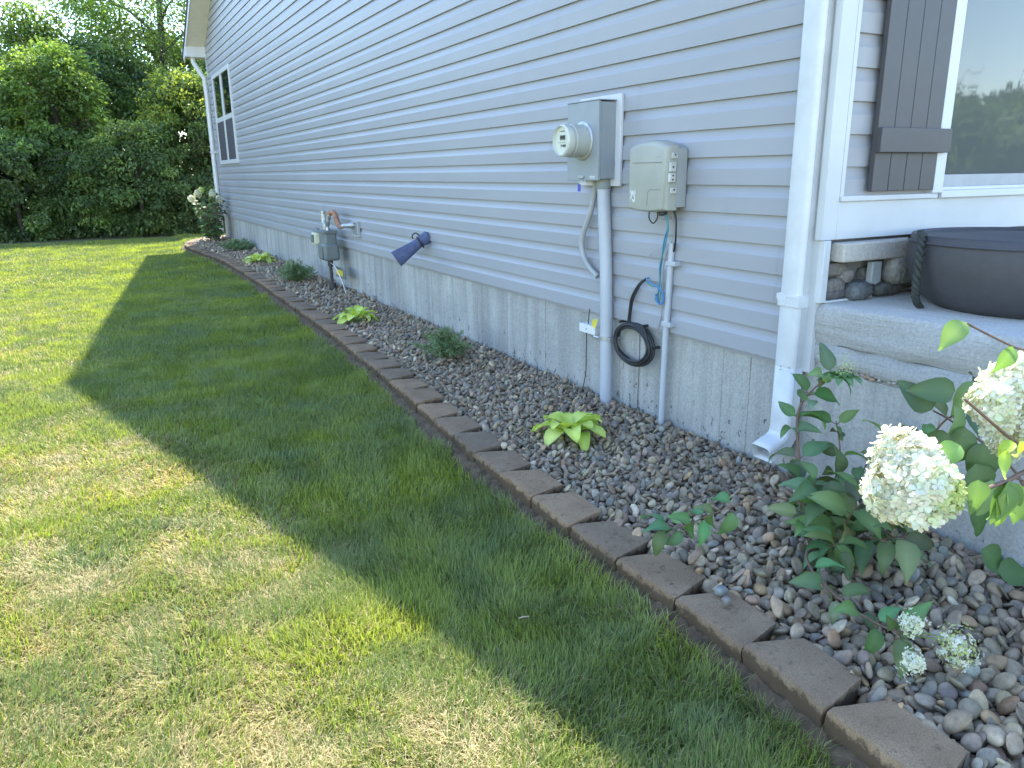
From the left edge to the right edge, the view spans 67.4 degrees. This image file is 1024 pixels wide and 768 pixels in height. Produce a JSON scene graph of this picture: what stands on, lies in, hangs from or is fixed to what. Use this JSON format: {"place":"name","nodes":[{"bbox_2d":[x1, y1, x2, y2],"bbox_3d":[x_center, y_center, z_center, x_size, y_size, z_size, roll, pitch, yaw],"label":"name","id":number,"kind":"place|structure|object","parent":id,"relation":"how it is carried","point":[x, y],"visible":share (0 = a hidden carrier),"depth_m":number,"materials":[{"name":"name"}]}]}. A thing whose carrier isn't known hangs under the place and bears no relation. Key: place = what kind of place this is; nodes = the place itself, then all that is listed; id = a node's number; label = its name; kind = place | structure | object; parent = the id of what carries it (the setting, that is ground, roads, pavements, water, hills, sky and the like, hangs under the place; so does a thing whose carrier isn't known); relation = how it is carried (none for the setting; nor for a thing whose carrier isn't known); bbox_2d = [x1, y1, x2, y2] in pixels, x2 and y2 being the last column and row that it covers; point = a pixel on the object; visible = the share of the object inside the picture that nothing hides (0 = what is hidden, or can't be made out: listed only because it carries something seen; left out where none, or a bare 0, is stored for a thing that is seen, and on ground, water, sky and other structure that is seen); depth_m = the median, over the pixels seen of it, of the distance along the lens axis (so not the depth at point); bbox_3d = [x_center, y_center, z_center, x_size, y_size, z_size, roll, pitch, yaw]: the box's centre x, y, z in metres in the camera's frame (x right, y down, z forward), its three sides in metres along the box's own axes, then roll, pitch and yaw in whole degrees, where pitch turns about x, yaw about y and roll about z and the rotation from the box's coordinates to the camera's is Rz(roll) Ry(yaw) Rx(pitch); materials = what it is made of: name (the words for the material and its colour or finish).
{"place":"outdoors","nodes":[
{"label":"outdoors","id":0,"kind":"place"},
{"bbox_2d":[0,0,209,146],"label":"sky","id":1,"kind":"structure","parent":0,"point":[46,2],"materials":[{"name":"white"}]},
{"bbox_2d":[0,217,850,767],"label":"lawn ground","id":2,"kind":"structure","parent":0,"point":[70,239],"depth_m":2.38,"materials":[{"name":"green plant"}]},
{"bbox_2d":[0,171,14,190],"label":"shrub","id":3,"kind":"object","parent":2,"relation":"on","point":[7,178],"visible":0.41,"depth_m":18.19,"materials":[{"name":"green plant"}]},
{"bbox_2d":[0,61,36,225],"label":"tree","id":4,"kind":"object","parent":2,"relation":"on","point":[21,205],"visible":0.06,"depth_m":19.52,"materials":[{"name":"green plant"}]},
{"bbox_2d":[0,124,78,242],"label":"shrub","id":5,"kind":"object","parent":2,"relation":"on","point":[14,162],"visible":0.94,"depth_m":17.66,"materials":[{"name":"green plant"}]},
{"bbox_2d":[0,0,80,224],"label":"tree","id":6,"kind":"object","parent":2,"relation":"on","point":[24,30],"visible":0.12,"depth_m":21.81,"materials":[{"name":"green plant"}]},
{"bbox_2d":[0,34,115,201],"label":"tree","id":7,"kind":"object","parent":2,"relation":"on","point":[66,70],"visible":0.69,"depth_m":18.29,"materials":[{"name":"green plant"}]},
{"bbox_2d":[45,103,129,216],"bbox_3d":[-13.844,-7.576,24.810,4.168,4.810,4.318,-9,17,-27],"label":"tree","id":8,"kind":"object","parent":2,"relation":"on","point":[121,149],"depth_m":24.46,"materials":[{"name":"green plant"}]},
{"bbox_2d":[34,145,147,238],"bbox_3d":[-10.309,-4.641,18.786,2.361,2.264,2.428,0,15,4],"label":"shrub","id":9,"kind":"object","parent":2,"relation":"on","point":[67,169],"visible":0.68,"depth_m":18.18,"materials":[{"name":"green plant"}]},
{"bbox_2d":[49,26,180,213],"bbox_3d":[-11.234,-7.121,21.739,3.490,5.503,3.638,7,17,26],"label":"tree","id":10,"kind":"object","parent":2,"relation":"on","point":[106,56],"visible":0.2,"depth_m":20.78,"materials":[{"name":"green plant"}]},
{"bbox_2d":[24,0,207,168],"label":"tree","id":11,"kind":"object","parent":2,"relation":"on","point":[146,33],"visible":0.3,"depth_m":21.72,"materials":[{"name":"green plant"}]},
{"bbox_2d":[81,116,189,237],"bbox_3d":[-9.238,-5.072,18.978,2.431,2.968,2.679,-9,17,-27],"label":"shrub","id":12,"kind":"object","parent":2,"relation":"on","point":[146,222],"visible":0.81,"depth_m":18.44,"materials":[{"name":"green plant"}]},
{"bbox_2d":[124,60,212,223],"bbox_3d":[-8.450,-6.155,20.224,3.051,4.384,3.052,11,19,36],"label":"tree","id":13,"kind":"object","parent":2,"relation":"on","point":[170,86],"visible":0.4,"depth_m":19.35,"materials":[{"name":"green plant"}]},
{"bbox_2d":[134,29,203,169],"bbox_3d":[-11.247,-9.038,27.132,5.041,6.349,4.764,2,16,9],"label":"tree","id":14,"kind":"object","parent":2,"relation":"on","point":[170,65],"visible":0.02,"depth_m":25.65,"materials":[{"name":"green plant"}]},
{"bbox_2d":[149,168,225,235],"bbox_3d":[-7.937,-4.633,19.545,2.408,1.791,2.348,-9,17,-27],"label":"shrub","id":15,"kind":"object","parent":2,"relation":"on","point":[188,224],"visible":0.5,"depth_m":18.96,"materials":[{"name":"green plant"}]},
{"bbox_2d":[183,117,213,190],"bbox_3d":[-7.264,-5.574,20.213,2.762,3.253,2.657,-9,17,-27],"label":"shrub","id":16,"kind":"object","parent":2,"relation":"on","point":[199,148],"visible":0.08,"depth_m":19.43,"materials":[{"name":"green plant"}]},
{"bbox_2d":[187,59,209,173],"bbox_3d":[-7.434,-7.228,22.024,3.715,5.472,3.741,4,16,17],"label":"tree","id":17,"kind":"object","parent":2,"relation":"on","point":[203,63],"visible":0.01,"depth_m":20.94,"materials":[{"name":"green plant"}]},
{"bbox_2d":[474,450,530,482],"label":"edging block","id":18,"kind":"structure","parent":2,"relation":"on","point":[495,464],"depth_m":3.65,"materials":[{"name":"beige concrete"}]},
{"bbox_2d":[181,245,868,767],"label":"soil strip","id":19,"kind":"object","parent":2,"relation":"on","point":[755,685],"visible":0.38,"depth_m":2.46,"materials":[{"name":"brown soil"}]},
{"bbox_2d":[193,248,206,252],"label":"edging block","id":20,"kind":"structure","parent":19,"relation":"on","point":[195,250],"depth_m":14.29,"materials":[{"name":"beige concrete"}]},
{"bbox_2d":[200,251,212,255],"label":"edging block","id":21,"kind":"structure","parent":19,"relation":"on","point":[202,252],"depth_m":13.79,"materials":[{"name":"beige concrete"}]},
{"bbox_2d":[215,256,228,261],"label":"edging block","id":22,"kind":"structure","parent":19,"relation":"on","point":[217,259],"depth_m":12.78,"materials":[{"name":"beige concrete"}]},
{"bbox_2d":[219,258,232,262],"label":"edging block","id":23,"kind":"structure","parent":19,"relation":"on","point":[221,260],"depth_m":12.57,"materials":[{"name":"beige concrete"}]},
{"bbox_2d":[223,259,237,264],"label":"edging block","id":24,"kind":"structure","parent":19,"relation":"on","point":[227,260],"depth_m":12.30,"materials":[{"name":"beige concrete"}]},
{"bbox_2d":[226,261,240,266],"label":"edging block","id":25,"kind":"structure","parent":19,"relation":"on","point":[229,263],"depth_m":12.01,"materials":[{"name":"beige concrete"}]},
{"bbox_2d":[230,263,244,268],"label":"edging block","id":26,"kind":"structure","parent":19,"relation":"on","point":[236,264],"depth_m":11.76,"materials":[{"name":"beige concrete"}]},
{"bbox_2d":[236,267,251,273],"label":"edging block","id":27,"kind":"structure","parent":19,"relation":"on","point":[238,269],"depth_m":11.27,"materials":[{"name":"beige concrete"}]},
{"bbox_2d":[240,269,255,275],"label":"edging block","id":28,"kind":"structure","parent":19,"relation":"on","point":[242,271],"depth_m":10.98,"materials":[{"name":"beige concrete"}]},
{"bbox_2d":[244,272,259,277],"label":"edging block","id":29,"kind":"structure","parent":19,"relation":"on","point":[246,274],"depth_m":10.73,"materials":[{"name":"beige concrete"}]},
{"bbox_2d":[248,274,263,280],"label":"edging block","id":30,"kind":"structure","parent":19,"relation":"on","point":[250,276],"depth_m":10.49,"materials":[{"name":"beige concrete"}]},
{"bbox_2d":[251,276,266,282],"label":"edging block","id":31,"kind":"structure","parent":19,"relation":"on","point":[253,278],"depth_m":10.22,"materials":[{"name":"beige concrete"}]},
{"bbox_2d":[255,278,272,285],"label":"edging block","id":32,"kind":"structure","parent":19,"relation":"on","point":[257,281],"depth_m":9.95,"materials":[{"name":"beige concrete"}]},
{"bbox_2d":[260,281,276,288],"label":"edging block","id":33,"kind":"structure","parent":19,"relation":"on","point":[262,284],"depth_m":9.68,"materials":[{"name":"beige concrete"}]},
{"bbox_2d":[264,284,281,291],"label":"edging block","id":34,"kind":"structure","parent":19,"relation":"on","point":[266,287],"depth_m":9.48,"materials":[{"name":"beige concrete"}]},
{"bbox_2d":[268,287,285,295],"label":"edging block","id":35,"kind":"structure","parent":19,"relation":"on","point":[271,290],"depth_m":9.18,"materials":[{"name":"beige concrete"}]},
{"bbox_2d":[273,291,291,298],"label":"edging block","id":36,"kind":"structure","parent":19,"relation":"on","point":[275,293],"depth_m":8.95,"materials":[{"name":"beige concrete"}]},
{"bbox_2d":[277,293,297,303],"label":"edging block","id":37,"kind":"structure","parent":19,"relation":"on","point":[280,297],"depth_m":8.65,"materials":[{"name":"beige concrete"}]},
{"bbox_2d":[283,297,303,306],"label":"edging block","id":38,"kind":"structure","parent":19,"relation":"on","point":[287,300],"depth_m":8.38,"materials":[{"name":"beige concrete"}]},
{"bbox_2d":[288,302,308,311],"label":"edging block","id":39,"kind":"structure","parent":19,"relation":"on","point":[291,305],"depth_m":8.16,"materials":[{"name":"beige concrete"}]},
{"bbox_2d":[295,305,317,315],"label":"edging block","id":40,"kind":"structure","parent":19,"relation":"on","point":[299,308],"depth_m":7.86,"materials":[{"name":"beige concrete"}]},
{"bbox_2d":[300,310,323,319],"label":"edging block","id":41,"kind":"structure","parent":19,"relation":"on","point":[304,313],"depth_m":7.65,"materials":[{"name":"beige concrete"}]},
{"bbox_2d":[307,314,331,325],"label":"edging block","id":42,"kind":"structure","parent":19,"relation":"on","point":[311,318],"depth_m":7.34,"materials":[{"name":"beige concrete"}]},
{"bbox_2d":[314,319,336,330],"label":"edging block","id":43,"kind":"structure","parent":19,"relation":"on","point":[318,323],"depth_m":7.10,"materials":[{"name":"beige concrete"}]},
{"bbox_2d":[322,324,345,336],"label":"edging block","id":44,"kind":"structure","parent":19,"relation":"on","point":[327,329],"depth_m":6.82,"materials":[{"name":"beige concrete"}]},
{"bbox_2d":[329,330,357,343],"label":"edging block","id":45,"kind":"structure","parent":19,"relation":"on","point":[335,335],"depth_m":6.57,"materials":[{"name":"beige concrete"}]},
{"bbox_2d":[337,336,366,350],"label":"edging block","id":46,"kind":"structure","parent":19,"relation":"on","point":[343,342],"depth_m":6.29,"materials":[{"name":"beige concrete"}]},
{"bbox_2d":[346,343,376,359],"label":"edging block","id":47,"kind":"structure","parent":19,"relation":"on","point":[352,349],"depth_m":6.03,"materials":[{"name":"beige concrete"}]},
{"bbox_2d":[355,352,387,366],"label":"edging block","id":48,"kind":"structure","parent":19,"relation":"on","point":[363,357],"depth_m":5.79,"materials":[{"name":"beige concrete"}]},
{"bbox_2d":[366,359,399,377],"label":"edging block","id":49,"kind":"structure","parent":19,"relation":"on","point":[374,366],"depth_m":5.49,"materials":[{"name":"beige concrete"}]},
{"bbox_2d":[377,368,412,387],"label":"edging block","id":50,"kind":"structure","parent":19,"relation":"on","point":[386,376],"depth_m":5.22,"materials":[{"name":"beige concrete"}]},
{"bbox_2d":[389,378,427,397],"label":"edging block","id":51,"kind":"structure","parent":19,"relation":"on","point":[398,386],"depth_m":4.98,"materials":[{"name":"beige concrete"}]},
{"bbox_2d":[402,388,442,412],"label":"edging block","id":52,"kind":"structure","parent":19,"relation":"on","point":[413,398],"depth_m":4.68,"materials":[{"name":"beige concrete"}]},
{"bbox_2d":[417,403,459,426],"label":"edging block","id":53,"kind":"structure","parent":19,"relation":"on","point":[431,412],"depth_m":4.44,"materials":[{"name":"beige concrete"}]},
{"bbox_2d":[434,416,480,442],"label":"edging block","id":54,"kind":"structure","parent":19,"relation":"on","point":[448,428],"depth_m":4.17,"materials":[{"name":"beige concrete"}]},
{"bbox_2d":[453,432,501,461],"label":"edging block","id":55,"kind":"structure","parent":19,"relation":"on","point":[469,445],"depth_m":3.90,"materials":[{"name":"beige concrete"}]},
{"bbox_2d":[499,469,562,508],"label":"edging block","id":56,"kind":"structure","parent":19,"relation":"on","point":[525,486],"depth_m":3.37,"materials":[{"name":"beige concrete"}]},
{"bbox_2d":[531,492,600,538],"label":"edging block","id":57,"kind":"structure","parent":19,"relation":"on","point":[565,512],"depth_m":3.11,"materials":[{"name":"beige concrete"}]},
{"bbox_2d":[616,552,704,610],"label":"edging block","id":58,"kind":"structure","parent":19,"relation":"on","point":[666,579],"depth_m":2.60,"materials":[{"name":"beige concrete"}]},
{"bbox_2d":[675,591,775,662],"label":"edging block","id":59,"kind":"structure","parent":19,"relation":"on","point":[736,626],"depth_m":2.34,"materials":[{"name":"beige concrete"}]},
{"bbox_2d":[714,585,727,595],"bbox_3d":[0.668,0.660,2.452,0.039,0.028,0.035,-9,17,-27],"label":"pebble","id":60,"kind":"object","parent":59,"relation":"on","point":[720,590],"visible":1,"depth_m":2.44,"materials":[{"name":"grey stone"}]},
{"bbox_2d":[721,596,731,605],"bbox_3d":[0.668,0.676,2.391,0.028,0.026,0.026,-9,17,-27],"label":"pebble","id":61,"kind":"object","parent":59,"relation":"on","point":[726,600],"visible":1,"depth_m":2.38,"materials":[{"name":"grey stone"}]},
{"bbox_2d":[742,638,860,727],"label":"edging block","id":62,"kind":"structure","parent":19,"relation":"on","point":[811,681],"depth_m":2.07,"materials":[{"name":"beige concrete"}]},
{"bbox_2d":[824,700,967,767],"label":"edging block","id":63,"kind":"structure","parent":19,"relation":"on","point":[886,734],"depth_m":1.84,"materials":[{"name":"beige concrete"}]},
{"bbox_2d":[181,0,1023,567],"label":"house","id":64,"kind":"structure","parent":2,"relation":"on","point":[391,124],"depth_m":4.06,"materials":[{"name":"plastic"}]},
{"bbox_2d":[190,57,223,233],"bbox_3d":[-6.511,-5.075,16.464,0.338,3.648,0.157,-2,15,-4],"label":"downspout","id":65,"kind":"object","parent":64,"relation":"attached to","point":[209,121],"visible":0.94,"depth_m":16.33,"materials":[{"name":"white paint"}]},
{"bbox_2d":[211,64,238,163],"bbox_3d":[-5.583,-5.185,14.956,0.060,1.720,2.040,-9,17,-27],"label":"window","id":66,"kind":"structure","parent":64,"relation":"in","point":[221,80],"depth_m":14.83,"materials":[{"name":"white glass"}]},
{"bbox_2d":[311,210,354,289],"bbox_3d":[-2.079,-1.519,8.947,0.233,1.005,0.971,-13,20,-39],"label":"gas meter","id":67,"kind":"object","parent":64,"relation":"attached to","point":[325,239],"visible":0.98,"depth_m":8.91,"materials":[{"name":"grey paint"}]},
{"bbox_2d":[331,263,345,292],"bbox_3d":[-2.025,-1.211,8.900,0.047,0.356,0.409,-11,19,-34],"label":"tracer wire","id":68,"kind":"object","parent":67,"relation":"attached to","point":[340,277],"visible":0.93,"depth_m":8.78,"materials":[{"name":"white plastic"}]},
{"bbox_2d":[335,266,346,279],"bbox_3d":[-1.991,-1.291,8.914,0.023,0.120,0.380,-9,17,-27],"label":"gas line tag","id":69,"kind":"object","parent":67,"relation":"hanging from","point":[341,272],"visible":0.97,"depth_m":8.85,"materials":[{"name":"yellow plastic"}]},
{"bbox_2d":[351,221,360,236],"bbox_3d":[-1.737,-1.728,8.551,0.030,0.170,0.220,-9,17,-27],"label":"vent plate","id":70,"kind":"object","parent":64,"relation":"attached to","point":[356,231],"visible":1,"depth_m":8.49,"materials":[{"name":"grey plastic"}]},
{"bbox_2d":[391,231,430,265],"bbox_3d":[-0.887,-1.202,6.814,0.367,0.311,0.126,-1,15,-1],"label":"faucet cover","id":71,"kind":"object","parent":64,"relation":"attached to","point":[402,255],"visible":1,"depth_m":6.77,"materials":[{"name":"blue fabric"}]},
{"bbox_2d":[579,309,599,390],"bbox_3d":[0.489,-0.197,4.743,0.072,0.531,0.195,-9,17,-27],"label":"ground wire box","id":72,"kind":"object","parent":64,"relation":"attached to","point":[592,328],"visible":0.94,"depth_m":4.70,"materials":[{"name":"white plastic"}]},
{"bbox_2d":[580,93,623,185],"bbox_3d":[0.504,-1.375,4.361,0.019,0.485,0.400,-9,17,-27],"label":"backing board","id":73,"kind":"object","parent":64,"relation":"attached to","point":[617,179],"visible":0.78,"depth_m":4.21,"materials":[{"name":"white plastic"}]},
{"bbox_2d":[553,99,616,188],"bbox_3d":[0.392,-1.335,4.303,0.294,0.472,0.316,-9,17,-27],"label":"electric meter","id":74,"kind":"object","parent":73,"relation":"attached to","point":[584,140],"visible":1,"depth_m":4.22,"materials":[{"name":"grey paint"}]},
{"bbox_2d":[579,181,599,278],"bbox_3d":[0.456,-0.919,4.539,0.039,0.579,0.187,-10,18,-31],"label":"cable sleeve","id":75,"kind":"object","parent":74,"relation":"attached to","point":[591,269],"visible":0.88,"depth_m":4.55,"materials":[{"name":"grey plastic"}]},
{"bbox_2d":[593,189,619,403],"bbox_3d":[0.550,-0.479,4.498,0.109,1.306,0.150,-9,17,-27],"label":"conduit pipe","id":76,"kind":"object","parent":64,"relation":"attached to","point":[605,336],"visible":0.95,"depth_m":4.44,"materials":[{"name":"grey plastic"}]},
{"bbox_2d":[613,278,659,366],"bbox_3d":[0.690,-0.354,4.307,0.062,0.520,0.380,-9,17,-27],"label":"cable coil","id":77,"kind":"object","parent":64,"relation":"hanging from","point":[646,336],"visible":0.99,"depth_m":4.27,"materials":[{"name":"black rubber"}]},
{"bbox_2d":[637,337,639,408],"bbox_3d":[0.724,-0.105,4.382,0.003,0.520,0.009,-9,17,-27],"label":"thin wire","id":78,"kind":"object","parent":64,"relation":"attached to","point":[638,374],"visible":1,"depth_m":4.40,"materials":[{"name":"metal"}]},
{"bbox_2d":[646,214,668,304],"bbox_3d":[0.764,-0.666,4.022,0.036,0.492,0.238,-5,16,-14],"label":"network cable","id":79,"kind":"object","parent":64,"relation":"attached to","point":[657,298],"visible":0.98,"depth_m":4.01,"materials":[{"name":"teal plastic"}]},
{"bbox_2d":[628,140,687,215],"bbox_3d":[0.735,-1.041,3.886,0.138,0.369,0.330,-9,17,-27],"label":"telecom box","id":80,"kind":"object","parent":64,"relation":"attached to","point":[657,175],"visible":1,"depth_m":3.80,"materials":[{"name":"grey plastic"}]},
{"bbox_2d":[648,212,657,223],"bbox_3d":[0.728,-0.866,3.947,0.012,0.084,0.078,-9,17,-27],"label":"cable loop","id":81,"kind":"object","parent":80,"relation":"attached to","point":[649,218],"visible":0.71,"depth_m":3.96,"materials":[{"name":"black rubber"}]},
{"bbox_2d":[657,211,673,328],"bbox_3d":[0.798,-0.594,4.006,0.022,0.642,0.117,-6,16,-18],"label":"grey cable","id":82,"kind":"object","parent":80,"relation":"hanging from","point":[663,267],"visible":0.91,"depth_m":4.02,"materials":[{"name":"plastic"}]},
{"bbox_2d":[673,211,676,251],"bbox_3d":[0.826,-0.784,3.885,0.037,0.233,0.041,13,21,41],"label":"black cable","id":83,"kind":"object","parent":80,"relation":"attached to","point":[675,231],"visible":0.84,"depth_m":3.86,"materials":[{"name":"rubber"}]},
{"bbox_2d":[658,243,681,425],"bbox_3d":[0.832,-0.230,4.071,0.050,1.023,0.092,-9,17,-27],"label":"conduit pipe","id":84,"kind":"object","parent":64,"relation":"attached to","point":[671,264],"visible":0.98,"depth_m":4.05,"materials":[{"name":"grey plastic"}]},
{"bbox_2d":[751,0,835,462],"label":"downspout","id":85,"kind":"object","parent":64,"relation":"attached to","point":[792,296],"visible":0.85,"depth_m":3.16,"materials":[{"name":"white paint"}]},
{"bbox_2d":[906,227,1023,319],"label":"planter pot","id":86,"kind":"object","parent":64,"relation":"on","point":[975,270],"visible":0.99,"depth_m":2.86,"materials":[{"name":"grey plastic"}]},
{"bbox_2d":[925,0,1023,197],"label":"window","id":87,"kind":"structure","parent":64,"relation":"in","point":[983,108],"depth_m":3.44,"materials":[{"name":"clear glass"}]},
{"bbox_2d":[570,521,648,571],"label":"edging block","id":88,"kind":"structure","parent":2,"relation":"on","point":[612,542],"depth_m":2.85,"materials":[{"name":"beige concrete"}]},
{"bbox_2d":[193,235,1023,767],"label":"pebble gravel","id":89,"kind":"structure","parent":0,"point":[645,463],"depth_m":2.89,"materials":[{"name":"grey gravel"}]},
{"bbox_2d":[188,187,227,240],"bbox_3d":[-6.276,-3.488,15.912,0.782,1.180,0.967,-9,17,-27],"label":"hydrangea bush","id":90,"kind":"object","parent":89,"relation":"on","point":[213,232],"visible":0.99,"depth_m":15.84,"materials":[{"name":"green plant"}]},
{"bbox_2d":[217,238,256,250],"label":"mound plant","id":91,"kind":"object","parent":89,"relation":"on","point":[236,244],"visible":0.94,"depth_m":13.94,"materials":[{"name":"green plant"}]},
{"bbox_2d":[242,252,277,263],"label":"hosta","id":92,"kind":"object","parent":89,"relation":"on","point":[258,257],"visible":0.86,"depth_m":11.94,"materials":[{"name":"green plant"}]},
{"bbox_2d":[275,257,317,281],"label":"mound plant","id":93,"kind":"object","parent":89,"relation":"on","point":[293,272],"visible":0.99,"depth_m":9.80,"materials":[{"name":"green plant"}]},
{"bbox_2d":[332,305,379,323],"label":"hosta","id":94,"kind":"object","parent":89,"relation":"on","point":[355,311],"visible":0.94,"depth_m":7.17,"materials":[{"name":"green plant"}]},
{"bbox_2d":[410,325,475,358],"bbox_3d":[-0.506,-0.313,5.689,0.433,0.257,0.465,-12,19,-35],"label":"mound plant","id":95,"kind":"object","parent":89,"relation":"on","point":[444,341],"visible":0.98,"depth_m":5.66,"materials":[{"name":"green plant"}]},
{"bbox_2d":[531,411,605,451],"bbox_3d":[0.313,0.222,4.013,0.399,0.155,0.445,-9,17,-27],"label":"hosta","id":96,"kind":"object","parent":89,"relation":"on","point":[577,422],"visible":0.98,"depth_m":3.93,"materials":[{"name":"green plant"}]},
{"bbox_2d":[439,364,992,662],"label":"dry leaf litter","id":97,"kind":"object","parent":89,"relation":"on","point":[885,660],"visible":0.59,"depth_m":2.89,"materials":[{"name":"brown plant"}]},
{"bbox_2d":[640,342,984,683],"bbox_3d":[1.125,0.350,2.454,1.131,0.789,1.031,-9,17,-27],"label":"hydrangea bush","id":98,"kind":"object","parent":89,"relation":"on","point":[830,511],"visible":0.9,"depth_m":2.57,"materials":[{"name":"green plant"}]},
{"bbox_2d":[858,319,1023,585],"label":"hydrangea bush","id":99,"kind":"object","parent":89,"relation":"on","point":[915,480],"visible":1,"depth_m":1.49,"materials":[{"name":"white plant"}]},
{"bbox_2d":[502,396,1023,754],"bbox_3d":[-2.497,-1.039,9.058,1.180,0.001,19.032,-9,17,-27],"label":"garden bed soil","id":100,"kind":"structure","parent":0,"point":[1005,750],"depth_m":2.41,"materials":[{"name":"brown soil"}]}
]}

